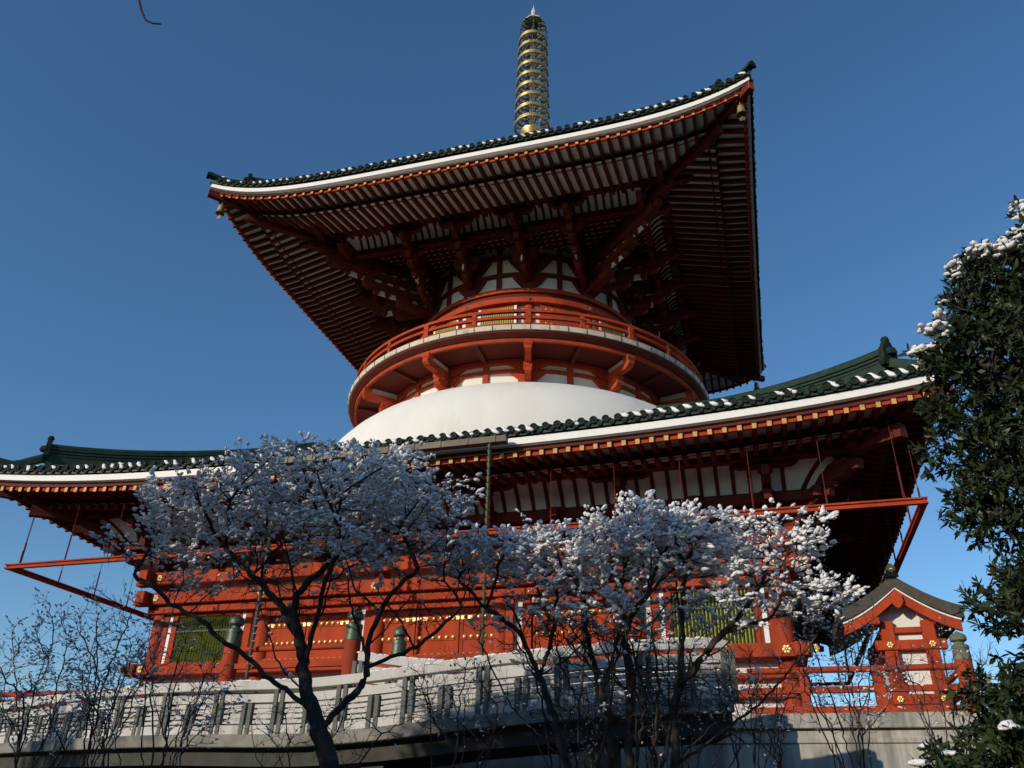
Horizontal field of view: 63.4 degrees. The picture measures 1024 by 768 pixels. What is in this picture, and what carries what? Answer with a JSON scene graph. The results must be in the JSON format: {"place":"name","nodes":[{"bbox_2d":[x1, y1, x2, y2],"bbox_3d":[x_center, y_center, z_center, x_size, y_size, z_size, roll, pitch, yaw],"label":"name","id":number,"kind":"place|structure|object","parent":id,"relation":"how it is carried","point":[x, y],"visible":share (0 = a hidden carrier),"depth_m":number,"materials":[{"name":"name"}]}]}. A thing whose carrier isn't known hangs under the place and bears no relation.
{"place":"outdoors","nodes":[
{"label":"outdoors","id":0,"kind":"place"},
{"bbox_2d":[138,0,160,24],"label":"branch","id":1,"kind":"object","parent":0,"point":[141,9],"visible":1,"depth_m":4.95,"materials":[{"name":"brown plant"}]},
{"bbox_2d":[0,0,1023,709],"label":"sky","id":2,"kind":"structure","parent":0,"point":[889,141],"materials":[{"name":"blue"}]},
{"bbox_3d":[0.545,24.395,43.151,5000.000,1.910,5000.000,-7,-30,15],"label":"ground","id":3,"kind":"structure","parent":0,"visible":0},
{"bbox_2d":[0,587,133,767],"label":"bare shrub","id":4,"kind":"object","parent":3,"relation":"on","point":[18,742],"visible":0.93,"depth_m":15.54,"materials":[{"name":"brown plant"}]},
{"bbox_2d":[53,575,172,767],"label":"bare shrub","id":5,"kind":"object","parent":3,"relation":"on","point":[99,717],"visible":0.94,"depth_m":15.52,"materials":[{"name":"brown plant"}]},
{"bbox_2d":[103,611,250,767],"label":"bare shrub","id":6,"kind":"object","parent":3,"relation":"on","point":[195,709],"visible":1,"depth_m":15.12,"materials":[{"name":"brown plant"}]},
{"bbox_2d":[89,431,488,767],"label":"tree","id":7,"kind":"object","parent":3,"relation":"on","point":[394,507],"visible":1,"depth_m":15.70,"materials":[{"name":"white plant"}]},
{"bbox_2d":[243,692,424,767],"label":"bare shrub","id":8,"kind":"object","parent":3,"relation":"on","point":[333,735],"visible":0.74,"depth_m":15.14,"materials":[{"name":"brown plant"}]},
{"bbox_2d":[0,636,738,767],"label":"stone bridge","id":9,"kind":"structure","parent":3,"relation":"on","point":[233,747],"depth_m":22.38,"materials":[{"name":"stone"}]},
{"bbox_2d":[351,651,586,702],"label":"stair parapet","id":10,"kind":"structure","parent":9,"relation":"on","point":[399,661],"depth_m":25.74,"materials":[{"name":"stone"}]},
{"bbox_2d":[389,640,521,767],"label":"bare shrub","id":11,"kind":"object","parent":3,"relation":"on","point":[433,717],"visible":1,"depth_m":15.06,"materials":[{"name":"brown plant"}]},
{"bbox_2d":[7,711,1012,767],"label":"stone terrace","id":12,"kind":"structure","parent":3,"relation":"on","point":[897,739],"depth_m":24.64,"materials":[{"name":"grey stone"}]},
{"bbox_2d":[0,690,87,722],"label":"red railing","id":13,"kind":"object","parent":12,"relation":"on","point":[10,694],"visible":0.07,"depth_m":33.38,"materials":[{"name":"paint"}]},
{"bbox_2d":[146,685,623,721],"bbox_3d":[-4.152,12.145,30.709,18.600,1.047,5.280,-7,-30,15],"label":"front veranda","id":14,"kind":"object","parent":12,"relation":"on","point":[272,692],"depth_m":29.79,"materials":[{"name":"grey stone"}]},
{"bbox_2d":[218,608,363,681],"bbox_3d":[-8.038,9.612,30.122,5.515,2.674,0.605,-7,-30,15],"label":"red railing","id":15,"kind":"object","parent":14,"relation":"on","point":[351,646],"visible":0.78,"depth_m":29.94,"materials":[{"name":"paint"}]},
{"bbox_2d":[390,625,406,667],"bbox_3d":[-3.536,10.308,30.115,0.530,2.376,3.631,-7,-30,15],"label":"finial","id":16,"kind":"object","parent":14,"relation":"on","point":[399,643],"visible":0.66,"depth_m":28.91,"materials":[{"name":"metal"}]},
{"bbox_2d":[0,5,953,713],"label":"pagoda","id":17,"kind":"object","parent":12,"relation":"on","point":[578,307],"visible":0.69,"depth_m":44.57,"materials":[{"name":"red wood"}]},
{"bbox_2d":[155,611,254,663],"bbox_3d":[-14.171,11.727,38.145,4.760,2.320,0.220,-7,-30,15],"label":"window","id":18,"kind":"structure","parent":17,"relation":"in","point":[186,620],"depth_m":38.21,"materials":[{"name":"paint"}]},
{"bbox_2d":[215,202,224,218],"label":"wind bell","id":19,"kind":"object","parent":17,"relation":"hanging from","point":[219,212],"visible":1,"depth_m":50.16,"materials":[{"name":"metal"}]},
{"bbox_2d":[242,464,282,693],"bbox_3d":[-9.449,7.168,31.601,0.185,8.860,0.185,-20,-35,34],"label":"rain chain","id":20,"kind":"object","parent":17,"relation":"hanging from","point":[252,642],"visible":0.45,"depth_m":30.62,"materials":[{"name":"green metal"}]},
{"bbox_2d":[251,605,359,673],"bbox_3d":[-9.183,11.337,36.708,4.960,2.800,0.260,-7,-30,15],"label":"door","id":21,"kind":"structure","parent":17,"relation":"in","point":[332,632],"depth_m":36.74,"materials":[{"name":"paint"}]},
{"bbox_2d":[361,597,514,654],"bbox_3d":[-3.175,10.627,35.139,6.760,2.800,0.260,-7,-30,15],"label":"door","id":22,"kind":"structure","parent":17,"relation":"in","point":[449,634],"depth_m":35.20,"materials":[{"name":"paint"}]},
{"bbox_2d":[434,319,462,333],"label":"drum window","id":23,"kind":"structure","parent":17,"relation":"in","point":[456,327],"depth_m":52.09,"materials":[{"name":"paint"}]},
{"bbox_2d":[4,415,928,685],"bbox_3d":[0.808,13.466,49.109,38.060,3.394,38.060,-7,-30,15],"label":"hanging frame","id":24,"kind":"object","parent":17,"relation":"hanging from","point":[20,567],"visible":0.31,"depth_m":32.45,"materials":[{"name":"paint"}]},
{"bbox_2d":[479,443,491,654],"bbox_3d":[-0.942,6.162,29.380,0.185,8.860,0.185,-20,-35,34],"label":"rain chain","id":25,"kind":"object","parent":17,"relation":"hanging from","point":[487,505],"visible":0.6,"depth_m":29.98,"materials":[{"name":"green metal"}]},
{"bbox_2d":[478,304,518,324],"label":"drum window","id":26,"kind":"structure","parent":17,"relation":"in","point":[515,306],"depth_m":50.57,"materials":[{"name":"paint"}]},
{"bbox_2d":[539,304,579,325],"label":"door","id":27,"kind":"structure","parent":17,"relation":"in","point":[547,307],"depth_m":50.51,"materials":[{"name":"paint"}]},
{"bbox_2d":[522,591,643,648],"bbox_3d":[2.833,9.916,33.571,4.960,2.800,0.260,-7,-30,15],"label":"door","id":28,"kind":"structure","parent":17,"relation":"in","point":[529,602],"depth_m":33.83,"materials":[{"name":"paint"}]},
{"bbox_2d":[596,321,624,335],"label":"drum window","id":29,"kind":"structure","parent":17,"relation":"in","point":[598,328],"depth_m":51.90,"materials":[{"name":"paint"}]},
{"bbox_2d":[650,585,776,643],"bbox_3d":[7.842,9.124,32.397,4.760,2.320,0.220,-7,-30,15],"label":"window","id":30,"kind":"structure","parent":17,"relation":"in","point":[763,634],"depth_m":32.35,"materials":[{"name":"paint"}]},
{"bbox_2d":[736,102,746,120],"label":"wind bell","id":31,"kind":"object","parent":17,"relation":"hanging from","point":[741,115],"visible":1,"depth_m":42.48,"materials":[{"name":"metal"}]},
{"bbox_2d":[754,380,759,389],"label":"wind bell","id":32,"kind":"object","parent":17,"relation":"hanging from","point":[756,385],"visible":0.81,"depth_m":68.23,"materials":[{"name":"metal"}]},
{"bbox_2d":[747,631,981,713],"bbox_3d":[13.287,13.375,33.587,6.604,2.386,19.350,-7,-30,15],"label":"red railing","id":33,"kind":"object","parent":12,"relation":"on","point":[882,689],"visible":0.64,"depth_m":25.26,"materials":[{"name":"paint"}]},
{"bbox_2d":[828,564,964,704],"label":"gate","id":34,"kind":"structure","parent":12,"relation":"on","point":[904,613],"depth_m":29.91,"materials":[{"name":"paint"}]},
{"bbox_2d":[417,509,655,767],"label":"plum tree","id":35,"kind":"object","parent":3,"relation":"on","point":[507,557],"visible":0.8,"depth_m":16.02,"materials":[{"name":"white plant"}]},
{"bbox_2d":[510,669,625,767],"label":"bare shrub","id":36,"kind":"object","parent":3,"relation":"on","point":[591,751],"visible":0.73,"depth_m":16.31,"materials":[{"name":"brown plant"}]},
{"bbox_2d":[514,504,704,767],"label":"plum tree","id":37,"kind":"object","parent":3,"relation":"on","point":[602,563],"visible":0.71,"depth_m":15.73,"materials":[{"name":"white plant"}]},
{"bbox_2d":[530,489,724,767],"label":"plum tree","id":38,"kind":"object","parent":3,"relation":"on","point":[653,514],"visible":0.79,"depth_m":15.31,"materials":[{"name":"white plant"}]},
{"bbox_2d":[612,657,744,767],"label":"bare shrub","id":39,"kind":"object","parent":3,"relation":"on","point":[694,723],"visible":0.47,"depth_m":15.92,"materials":[{"name":"brown plant"}]},
{"bbox_2d":[592,497,869,767],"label":"plum tree","id":40,"kind":"object","parent":3,"relation":"on","point":[727,545],"visible":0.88,"depth_m":15.14,"materials":[{"name":"white plant"}]},
{"bbox_2d":[687,634,815,767],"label":"bare shrub","id":41,"kind":"object","parent":3,"relation":"on","point":[779,725],"visible":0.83,"depth_m":15.44,"materials":[{"name":"brown plant"}]},
{"bbox_2d":[775,560,923,767],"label":"bare shrub","id":42,"kind":"object","parent":3,"relation":"on","point":[841,686],"visible":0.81,"depth_m":15.95,"materials":[{"name":"brown plant"}]},
{"bbox_2d":[882,614,997,753],"bbox_3d":[8.271,6.552,15.417,2.236,4.647,1.532,-7,-30,15],"label":"bare shrub","id":43,"kind":"object","parent":3,"relation":"on","point":[947,675],"visible":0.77,"depth_m":15.87,"materials":[{"name":"brown plant"}]},
{"bbox_2d":[897,195,1023,767],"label":"evergreen tree","id":44,"kind":"object","parent":3,"relation":"on","point":[994,328],"visible":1,"depth_m":7.52,"materials":[{"name":"green plant"}]}
]}

